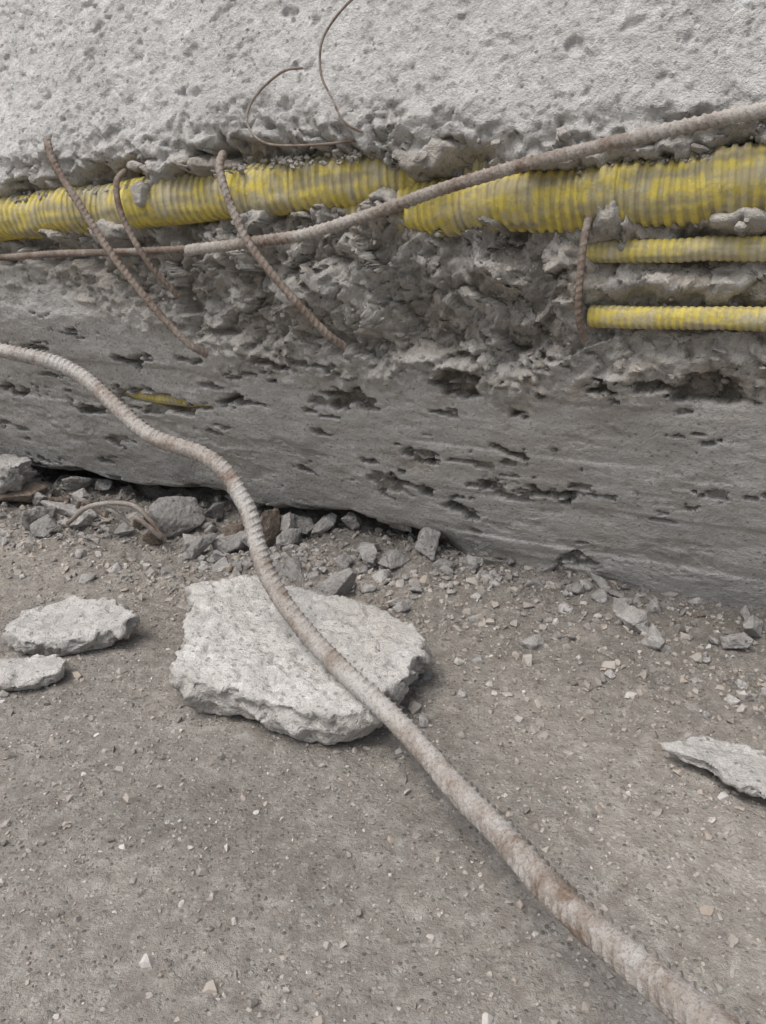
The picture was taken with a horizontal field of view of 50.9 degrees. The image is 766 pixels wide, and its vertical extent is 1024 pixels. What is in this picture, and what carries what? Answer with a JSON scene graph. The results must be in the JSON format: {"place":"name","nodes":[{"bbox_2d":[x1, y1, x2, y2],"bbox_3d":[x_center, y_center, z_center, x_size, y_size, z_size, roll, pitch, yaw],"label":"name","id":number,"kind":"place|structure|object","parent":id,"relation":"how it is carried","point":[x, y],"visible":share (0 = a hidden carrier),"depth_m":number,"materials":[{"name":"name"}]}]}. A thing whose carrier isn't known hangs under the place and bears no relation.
{"place":"outdoors","nodes":[
{"label":"outdoors","id":0,"kind":"place"},
{"bbox_2d":[33,478,51,496],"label":"concrete chunk","id":1,"kind":"object","parent":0,"point":[48,493],"visible":0.3,"depth_m":1.68,"materials":[{"name":"grey concrete"}]},
{"bbox_2d":[52,474,75,485],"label":"concrete chunk","id":2,"kind":"object","parent":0,"point":[58,480],"visible":0.55,"depth_m":1.77,"materials":[{"name":"grey concrete"}]},
{"bbox_2d":[242,533,247,545],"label":"concrete chunk","id":3,"kind":"object","parent":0,"point":[244,540],"visible":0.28,"depth_m":1.36,"materials":[{"name":"grey concrete"}]},
{"bbox_2d":[257,507,261,516],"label":"concrete chunk","id":4,"kind":"object","parent":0,"point":[259,510],"visible":0.22,"depth_m":1.50,"materials":[{"name":"grey concrete"}]},
{"bbox_2d":[280,512,296,530],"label":"concrete chunk","id":5,"kind":"object","parent":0,"point":[287,521],"visible":0.85,"depth_m":1.41,"materials":[{"name":"grey concrete"}]},
{"bbox_2d":[352,543,380,553],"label":"concrete chunk","id":6,"kind":"object","parent":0,"point":[377,546],"visible":0.33,"depth_m":1.33,"materials":[{"name":"grey concrete"}]},
{"bbox_2d":[0,466,765,1023],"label":"ground","id":7,"kind":"structure","parent":0,"point":[246,944],"depth_m":0.73,"materials":[{"name":"grey soil"}]},
{"bbox_2d":[0,454,37,493],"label":"concrete slab fragment","id":8,"kind":"object","parent":7,"relation":"on","point":[17,472],"visible":0.97,"depth_m":1.62,"materials":[{"name":"grey concrete"}]},
{"bbox_2d":[0,481,47,502],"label":"brown rock","id":9,"kind":"object","parent":7,"relation":"on","point":[27,492],"visible":0.72,"depth_m":1.63,"materials":[{"name":"stone"}]},
{"bbox_2d":[0,654,66,690],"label":"concrete slab fragment","id":10,"kind":"object","parent":7,"relation":"on","point":[36,671],"visible":1,"depth_m":0.97,"materials":[{"name":"grey concrete"}]},
{"bbox_2d":[21,507,57,530],"bbox_3d":[-0.645,0.010,1.506,0.051,0.043,0.062,0,18,0],"label":"concrete chunk","id":11,"kind":"object","parent":7,"relation":"on","point":[29,517],"visible":0.69,"depth_m":1.49,"materials":[{"name":"grey concrete"}]},
{"bbox_2d":[32,492,47,505],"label":"concrete chunk","id":12,"kind":"object","parent":7,"relation":"on","point":[39,496],"visible":0.75,"depth_m":1.63,"materials":[{"name":"grey concrete"}]},
{"bbox_2d":[29,514,57,537],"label":"concrete chunk","id":13,"kind":"object","parent":7,"relation":"on","point":[45,525],"visible":1,"depth_m":1.45,"materials":[{"name":"grey concrete"}]},
{"bbox_2d":[48,497,70,503],"bbox_3d":[-0.655,-0.017,1.631,0.043,0.039,0.029,-7,19,-22],"label":"brown rock","id":14,"kind":"object","parent":7,"relation":"on","point":[59,499],"visible":0.38,"depth_m":1.62,"materials":[{"name":"stone"}]},
{"bbox_2d":[37,500,97,519],"bbox_3d":[-0.604,0.000,1.556,0.167,0.036,0.042,12,22,33],"label":"concrete chunk","id":15,"kind":"object","parent":7,"relation":"on","point":[70,510],"visible":0.62,"depth_m":1.54,"materials":[{"name":"grey concrete"}]},
{"bbox_2d":[2,595,139,655],"bbox_3d":[-0.414,0.154,1.085,0.178,0.047,0.132,0,18,0],"label":"concrete slab fragment","id":16,"kind":"object","parent":7,"relation":"on","point":[72,624],"visible":1,"depth_m":1.06,"materials":[{"name":"grey concrete"}]},
{"bbox_2d":[61,514,91,527],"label":"concrete chunk","id":17,"kind":"object","parent":7,"relation":"on","point":[85,520],"visible":0.86,"depth_m":1.48,"materials":[{"name":"grey concrete"}]},
{"bbox_2d":[62,476,95,491],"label":"concrete chunk","id":18,"kind":"object","parent":7,"relation":"on","point":[72,483],"visible":0.98,"depth_m":1.67,"materials":[{"name":"grey concrete"}]},
{"bbox_2d":[71,488,90,500],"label":"concrete chunk","id":19,"kind":"object","parent":7,"relation":"on","point":[80,493],"visible":0.81,"depth_m":1.59,"materials":[{"name":"grey concrete"}]},
{"bbox_2d":[82,535,99,540],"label":"concrete chunk","id":20,"kind":"object","parent":7,"relation":"on","point":[91,537],"visible":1,"depth_m":1.42,"materials":[{"name":"grey concrete"}]},
{"bbox_2d":[95,479,113,490],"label":"concrete chunk","id":21,"kind":"object","parent":7,"relation":"on","point":[104,484],"visible":1,"depth_m":1.69,"materials":[{"name":"grey concrete"}]},
{"bbox_2d":[66,498,163,539],"bbox_3d":[-0.478,0.005,1.418,0.216,0.062,0.045,9,20,26],"label":"tie wire","id":22,"kind":"object","parent":7,"relation":"on","point":[152,527],"visible":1,"depth_m":1.40,"materials":[{"name":"metal"}]},
{"bbox_2d":[113,521,134,535],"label":"concrete chunk","id":23,"kind":"object","parent":7,"relation":"on","point":[124,528],"visible":0.8,"depth_m":1.45,"materials":[{"name":"grey concrete"}]},
{"bbox_2d":[130,516,144,527],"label":"concrete chunk","id":24,"kind":"object","parent":7,"relation":"on","point":[139,524],"visible":0.23,"depth_m":1.52,"materials":[{"name":"grey concrete"}]},
{"bbox_2d":[142,530,159,544],"bbox_3d":[-0.414,0.043,1.430,0.031,0.036,0.061,-6,19,-18],"label":"brown rock","id":25,"kind":"object","parent":7,"relation":"on","point":[149,537],"visible":0.65,"depth_m":1.41,"materials":[{"name":"stone"}]},
{"bbox_2d":[148,496,205,536],"bbox_3d":[-0.375,0.011,1.465,0.101,0.080,0.042,-5,19,-16],"label":"concrete chunk","id":26,"kind":"object","parent":7,"relation":"on","point":[172,516],"visible":0.94,"depth_m":1.45,"materials":[{"name":"grey concrete"}]},
{"bbox_2d":[183,533,198,548],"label":"concrete chunk","id":27,"kind":"object","parent":7,"relation":"on","point":[189,540],"visible":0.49,"depth_m":1.37,"materials":[{"name":"grey concrete"}]},
{"bbox_2d":[187,533,216,559],"bbox_3d":[-0.307,0.061,1.362,0.046,0.042,0.046,0,18,0],"label":"concrete chunk","id":28,"kind":"object","parent":7,"relation":"on","point":[197,547],"visible":1,"depth_m":1.35,"materials":[{"name":"grey concrete"}]},
{"bbox_2d":[204,502,224,518],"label":"concrete chunk","id":29,"kind":"object","parent":7,"relation":"on","point":[214,510],"visible":1,"depth_m":1.51,"materials":[{"name":"grey concrete"}]},
{"bbox_2d":[212,550,226,560],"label":"concrete chunk","id":30,"kind":"object","parent":7,"relation":"on","point":[217,555],"visible":0.81,"depth_m":1.33,"materials":[{"name":"grey concrete"}]},
{"bbox_2d":[212,556,228,571],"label":"concrete chunk","id":31,"kind":"object","parent":7,"relation":"on","point":[220,563],"visible":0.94,"depth_m":1.30,"materials":[{"name":"grey concrete"}]},
{"bbox_2d":[212,531,246,553],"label":"concrete chunk","id":32,"kind":"object","parent":7,"relation":"on","point":[233,543],"visible":0.76,"depth_m":1.37,"materials":[{"name":"grey concrete"}]},
{"bbox_2d":[222,521,244,540],"bbox_3d":[-0.257,0.034,1.404,0.038,0.032,0.065,0,18,0],"label":"brown rock","id":33,"kind":"object","parent":7,"relation":"on","point":[233,528],"visible":0.64,"depth_m":1.39,"materials":[{"name":"stone"}]},
{"bbox_2d":[250,555,280,560],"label":"concrete chunk","id":34,"kind":"object","parent":7,"relation":"on","point":[275,557],"visible":0.2,"depth_m":1.29,"materials":[{"name":"grey concrete"}]},
{"bbox_2d":[260,508,281,546],"bbox_3d":[-0.197,0.031,1.396,0.036,0.074,0.077,0,18,0],"label":"concrete chunk","id":35,"kind":"object","parent":7,"relation":"on","point":[271,521],"visible":0.74,"depth_m":1.39,"materials":[{"name":"brown concrete"}]},
{"bbox_2d":[272,560,289,577],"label":"concrete chunk","id":36,"kind":"object","parent":7,"relation":"on","point":[282,569],"visible":0.49,"depth_m":1.28,"materials":[{"name":"grey concrete"}]},
{"bbox_2d":[276,528,302,545],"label":"concrete chunk","id":37,"kind":"object","parent":7,"relation":"on","point":[288,536],"visible":1,"depth_m":1.38,"materials":[{"name":"grey concrete"}]},
{"bbox_2d":[284,553,305,582],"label":"concrete chunk","id":38,"kind":"object","parent":7,"relation":"on","point":[296,571],"visible":1,"depth_m":1.28,"materials":[{"name":"grey concrete"}]},
{"bbox_2d":[169,574,435,744],"bbox_3d":[-0.135,0.173,1.000,0.389,0.063,0.287,9,20,24],"label":"concrete slab fragment","id":39,"kind":"object","parent":7,"relation":"on","point":[244,651],"visible":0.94,"depth_m":0.94,"materials":[{"name":"grey concrete"}]},
{"bbox_2d":[294,515,313,534],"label":"concrete chunk","id":40,"kind":"object","parent":7,"relation":"on","point":[305,523],"visible":0.67,"depth_m":1.45,"materials":[{"name":"grey concrete"}]},
{"bbox_2d":[311,513,336,533],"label":"concrete chunk","id":41,"kind":"object","parent":7,"relation":"on","point":[324,523],"visible":1,"depth_m":1.42,"materials":[{"name":"grey concrete"}]},
{"bbox_2d":[314,568,356,595],"bbox_3d":[-0.072,0.110,1.207,0.068,0.055,0.034,0,18,0],"label":"concrete chunk","id":42,"kind":"object","parent":7,"relation":"on","point":[340,583],"visible":0.78,"depth_m":1.20,"materials":[{"name":"grey concrete"}]},
{"bbox_2d":[341,511,361,529],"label":"concrete chunk","id":43,"kind":"object","parent":7,"relation":"on","point":[351,520],"visible":1,"depth_m":1.39,"materials":[{"name":"grey concrete"}]},
{"bbox_2d":[357,565,367,573],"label":"concrete chunk","id":44,"kind":"object","parent":7,"relation":"on","point":[363,569],"visible":1,"depth_m":1.29,"materials":[{"name":"grey concrete"}]},
{"bbox_2d":[357,542,376,563],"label":"concrete chunk","id":45,"kind":"object","parent":7,"relation":"on","point":[367,551],"visible":1,"depth_m":1.29,"materials":[{"name":"grey concrete"}]},
{"bbox_2d":[0,342,740,1023],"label":"bent rebar","id":46,"kind":"object","parent":7,"relation":"on","point":[666,990],"visible":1,"depth_m":0.70,"materials":[{"name":"brown metal"}]},
{"bbox_2d":[0,0,765,608],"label":"damaged concrete girder","id":47,"kind":"object","parent":7,"relation":"on","point":[600,454],"visible":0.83,"depth_m":1.07,"materials":[{"name":"grey concrete"}]},
{"bbox_2d":[0,244,187,260],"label":"rusty rebar","id":48,"kind":"object","parent":47,"relation":"attached to","point":[91,252],"visible":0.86,"depth_m":1.21,"materials":[{"name":"metal"}]},
{"bbox_2d":[42,137,207,356],"bbox_3d":[-0.383,-0.383,1.170,0.247,0.309,0.046,5,19,16],"label":"rusty stirrup bar","id":49,"kind":"object","parent":47,"relation":"attached to","point":[119,264],"visible":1,"depth_m":1.16,"materials":[{"name":"metal"}]},
{"bbox_2d":[113,168,180,298],"bbox_3d":[-0.343,-0.396,1.144,0.089,0.179,0.048,9,20,26],"label":"rusty stirrup bar","id":50,"kind":"object","parent":47,"relation":"attached to","point":[121,174],"visible":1,"depth_m":1.13,"materials":[{"name":"metal"}]},
{"bbox_2d":[124,389,211,407],"bbox_3d":[-0.351,-0.201,1.391,0.286,0.031,0.054,9,20,26],"label":"yellow corrugated duct","id":51,"kind":"object","parent":47,"relation":"attached to","point":[164,398],"visible":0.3,"depth_m":1.38,"materials":[{"name":"plastic"}]},
{"bbox_2d":[0,153,487,240],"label":"yellow corrugated duct","id":52,"kind":"object","parent":47,"relation":"attached to","point":[282,190],"visible":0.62,"depth_m":1.10,"materials":[{"name":"plastic"}]},
{"bbox_2d":[7,142,758,201],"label":"mortar crumbs","id":53,"kind":"object","parent":52,"relation":"on","point":[356,154],"visible":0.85,"depth_m":1.02,"materials":[{"name":"concrete"}]},
{"bbox_2d":[215,150,346,349],"bbox_3d":[-0.137,-0.340,1.050,0.173,0.252,0.050,5,19,14],"label":"rusty stirrup bar","id":54,"kind":"object","parent":47,"relation":"attached to","point":[301,307],"visible":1,"depth_m":1.04,"materials":[{"name":"metal"}]},
{"bbox_2d":[245,67,355,146],"bbox_3d":[-0.098,-0.493,0.978,0.149,0.093,0.032,8,20,23],"label":"tie wire","id":55,"kind":"object","parent":47,"relation":"attached to","point":[283,145],"visible":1,"depth_m":0.98,"materials":[{"name":"metal"}]},
{"bbox_2d":[319,0,376,137],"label":"tie wire","id":56,"kind":"object","parent":47,"relation":"attached to","point":[320,67],"visible":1,"depth_m":0.94,"materials":[{"name":"metal"}]},
{"bbox_2d":[4,124,765,383],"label":"mortar crumbs","id":57,"kind":"object","parent":47,"relation":"on","point":[563,133],"visible":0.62,"depth_m":0.94,"materials":[{"name":"concrete"}]},
{"bbox_2d":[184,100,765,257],"bbox_3d":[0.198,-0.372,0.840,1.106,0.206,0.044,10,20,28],"label":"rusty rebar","id":58,"kind":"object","parent":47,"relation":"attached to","point":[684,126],"visible":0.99,"depth_m":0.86,"materials":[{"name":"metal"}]},
{"bbox_2d":[343,142,765,237],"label":"yellow corrugated duct","id":59,"kind":"object","parent":47,"relation":"attached to","point":[725,179],"visible":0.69,"depth_m":0.85,"materials":[{"name":"plastic"}]},
{"bbox_2d":[575,216,592,342],"bbox_3d":[0.228,-0.266,0.900,0.012,0.152,0.041,12,22,33],"label":"rusty stirrup bar","id":60,"kind":"object","parent":47,"relation":"attached to","point":[583,244],"visible":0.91,"depth_m":0.89,"materials":[{"name":"metal"}]},
{"bbox_2d":[586,235,765,262],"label":"yellow corrugated duct","id":61,"kind":"object","parent":47,"relation":"attached to","point":[717,248],"visible":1,"depth_m":0.85,"materials":[{"name":"plastic"}]},
{"bbox_2d":[587,304,765,331],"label":"yellow corrugated duct","id":62,"kind":"object","parent":47,"relation":"attached to","point":[739,318],"visible":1,"depth_m":0.87,"materials":[{"name":"plastic"}]},
{"bbox_2d":[0,471,765,727],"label":"concrete rubble","id":63,"kind":"object","parent":7,"relation":"on","point":[446,563],"visible":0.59,"depth_m":1.25,"materials":[{"name":"grey concrete"}]},
{"bbox_2d":[378,549,410,569],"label":"concrete chunk","id":64,"kind":"object","parent":7,"relation":"on","point":[393,559],"visible":1,"depth_m":1.29,"materials":[{"name":"grey concrete"}]},
{"bbox_2d":[389,524,411,531],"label":"concrete chunk","id":65,"kind":"object","parent":7,"relation":"on","point":[403,528],"visible":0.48,"depth_m":1.37,"materials":[{"name":"grey concrete"}]},
{"bbox_2d":[415,527,440,560],"bbox_3d":[0.073,0.047,1.323,0.042,0.049,0.062,0,18,0],"label":"concrete chunk","id":66,"kind":"object","parent":7,"relation":"on","point":[426,544],"visible":0.94,"depth_m":1.31,"materials":[{"name":"grey concrete"}]},
{"bbox_2d":[439,533,449,540],"bbox_3d":[0.097,0.034,1.349,0.050,0.037,0.032,0,18,0],"label":"brown rock","id":67,"kind":"object","parent":7,"relation":"on","point":[443,537],"visible":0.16,"depth_m":1.34,"materials":[{"name":"stone"}]},
{"bbox_2d":[467,555,482,570],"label":"concrete chunk","id":68,"kind":"object","parent":7,"relation":"on","point":[473,562],"visible":1,"depth_m":1.26,"materials":[{"name":"grey concrete"}]},
{"bbox_2d":[526,578,543,586],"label":"concrete chunk","id":69,"kind":"object","parent":7,"relation":"on","point":[534,582],"visible":1,"depth_m":1.22,"materials":[{"name":"grey concrete"}]},
{"bbox_2d":[590,589,607,602],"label":"concrete chunk","id":70,"kind":"object","parent":7,"relation":"on","point":[598,595],"visible":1,"depth_m":1.17,"materials":[{"name":"grey concrete"}]},
{"bbox_2d":[608,590,623,597],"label":"concrete chunk","id":71,"kind":"object","parent":7,"relation":"on","point":[616,594],"visible":0.64,"depth_m":1.18,"materials":[{"name":"grey concrete"}]},
{"bbox_2d":[612,597,633,614],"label":"concrete chunk","id":72,"kind":"object","parent":7,"relation":"on","point":[619,605],"visible":0.88,"depth_m":1.14,"materials":[{"name":"grey concrete"}]},
{"bbox_2d":[616,605,648,633],"bbox_3d":[0.344,0.150,1.107,0.041,0.034,0.036,0,18,0],"label":"concrete chunk","id":73,"kind":"object","parent":7,"relation":"on","point":[633,618],"visible":1,"depth_m":1.10,"materials":[{"name":"grey concrete"}]},
{"bbox_2d":[647,623,661,636],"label":"concrete chunk","id":74,"kind":"object","parent":7,"relation":"on","point":[653,629],"visible":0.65,"depth_m":1.08,"materials":[{"name":"grey concrete"}]},
{"bbox_2d":[693,612,705,617],"bbox_3d":[0.440,0.145,1.121,0.020,0.010,0.008,0,18,0],"label":"brown rock","id":75,"kind":"object","parent":7,"relation":"on","point":[698,615],"visible":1,"depth_m":1.12,"materials":[{"name":"stone"}]},
{"bbox_2d":[660,736,765,798],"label":"concrete spall flake","id":76,"kind":"object","parent":7,"relation":"on","point":[740,768],"visible":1,"depth_m":0.80,"materials":[{"name":"grey concrete"}]},
{"bbox_2d":[719,632,753,648],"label":"concrete chunk","id":77,"kind":"object","parent":7,"relation":"on","point":[743,640],"visible":1,"depth_m":1.03,"materials":[{"name":"grey concrete"}]},
{"bbox_2d":[740,605,750,619],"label":"concrete chunk","id":78,"kind":"object","parent":7,"relation":"on","point":[745,613],"visible":0.71,"depth_m":1.10,"materials":[{"name":"grey concrete"}]},
{"bbox_2d":[742,615,763,636],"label":"concrete chunk","id":79,"kind":"object","parent":7,"relation":"on","point":[752,625],"visible":0.94,"depth_m":1.06,"materials":[{"name":"grey concrete"}]},
{"bbox_2d":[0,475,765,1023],"bbox_3d":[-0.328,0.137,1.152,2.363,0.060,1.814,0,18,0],"label":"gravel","id":80,"kind":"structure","parent":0,"point":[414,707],"depth_m":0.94,"materials":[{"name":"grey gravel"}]}
]}

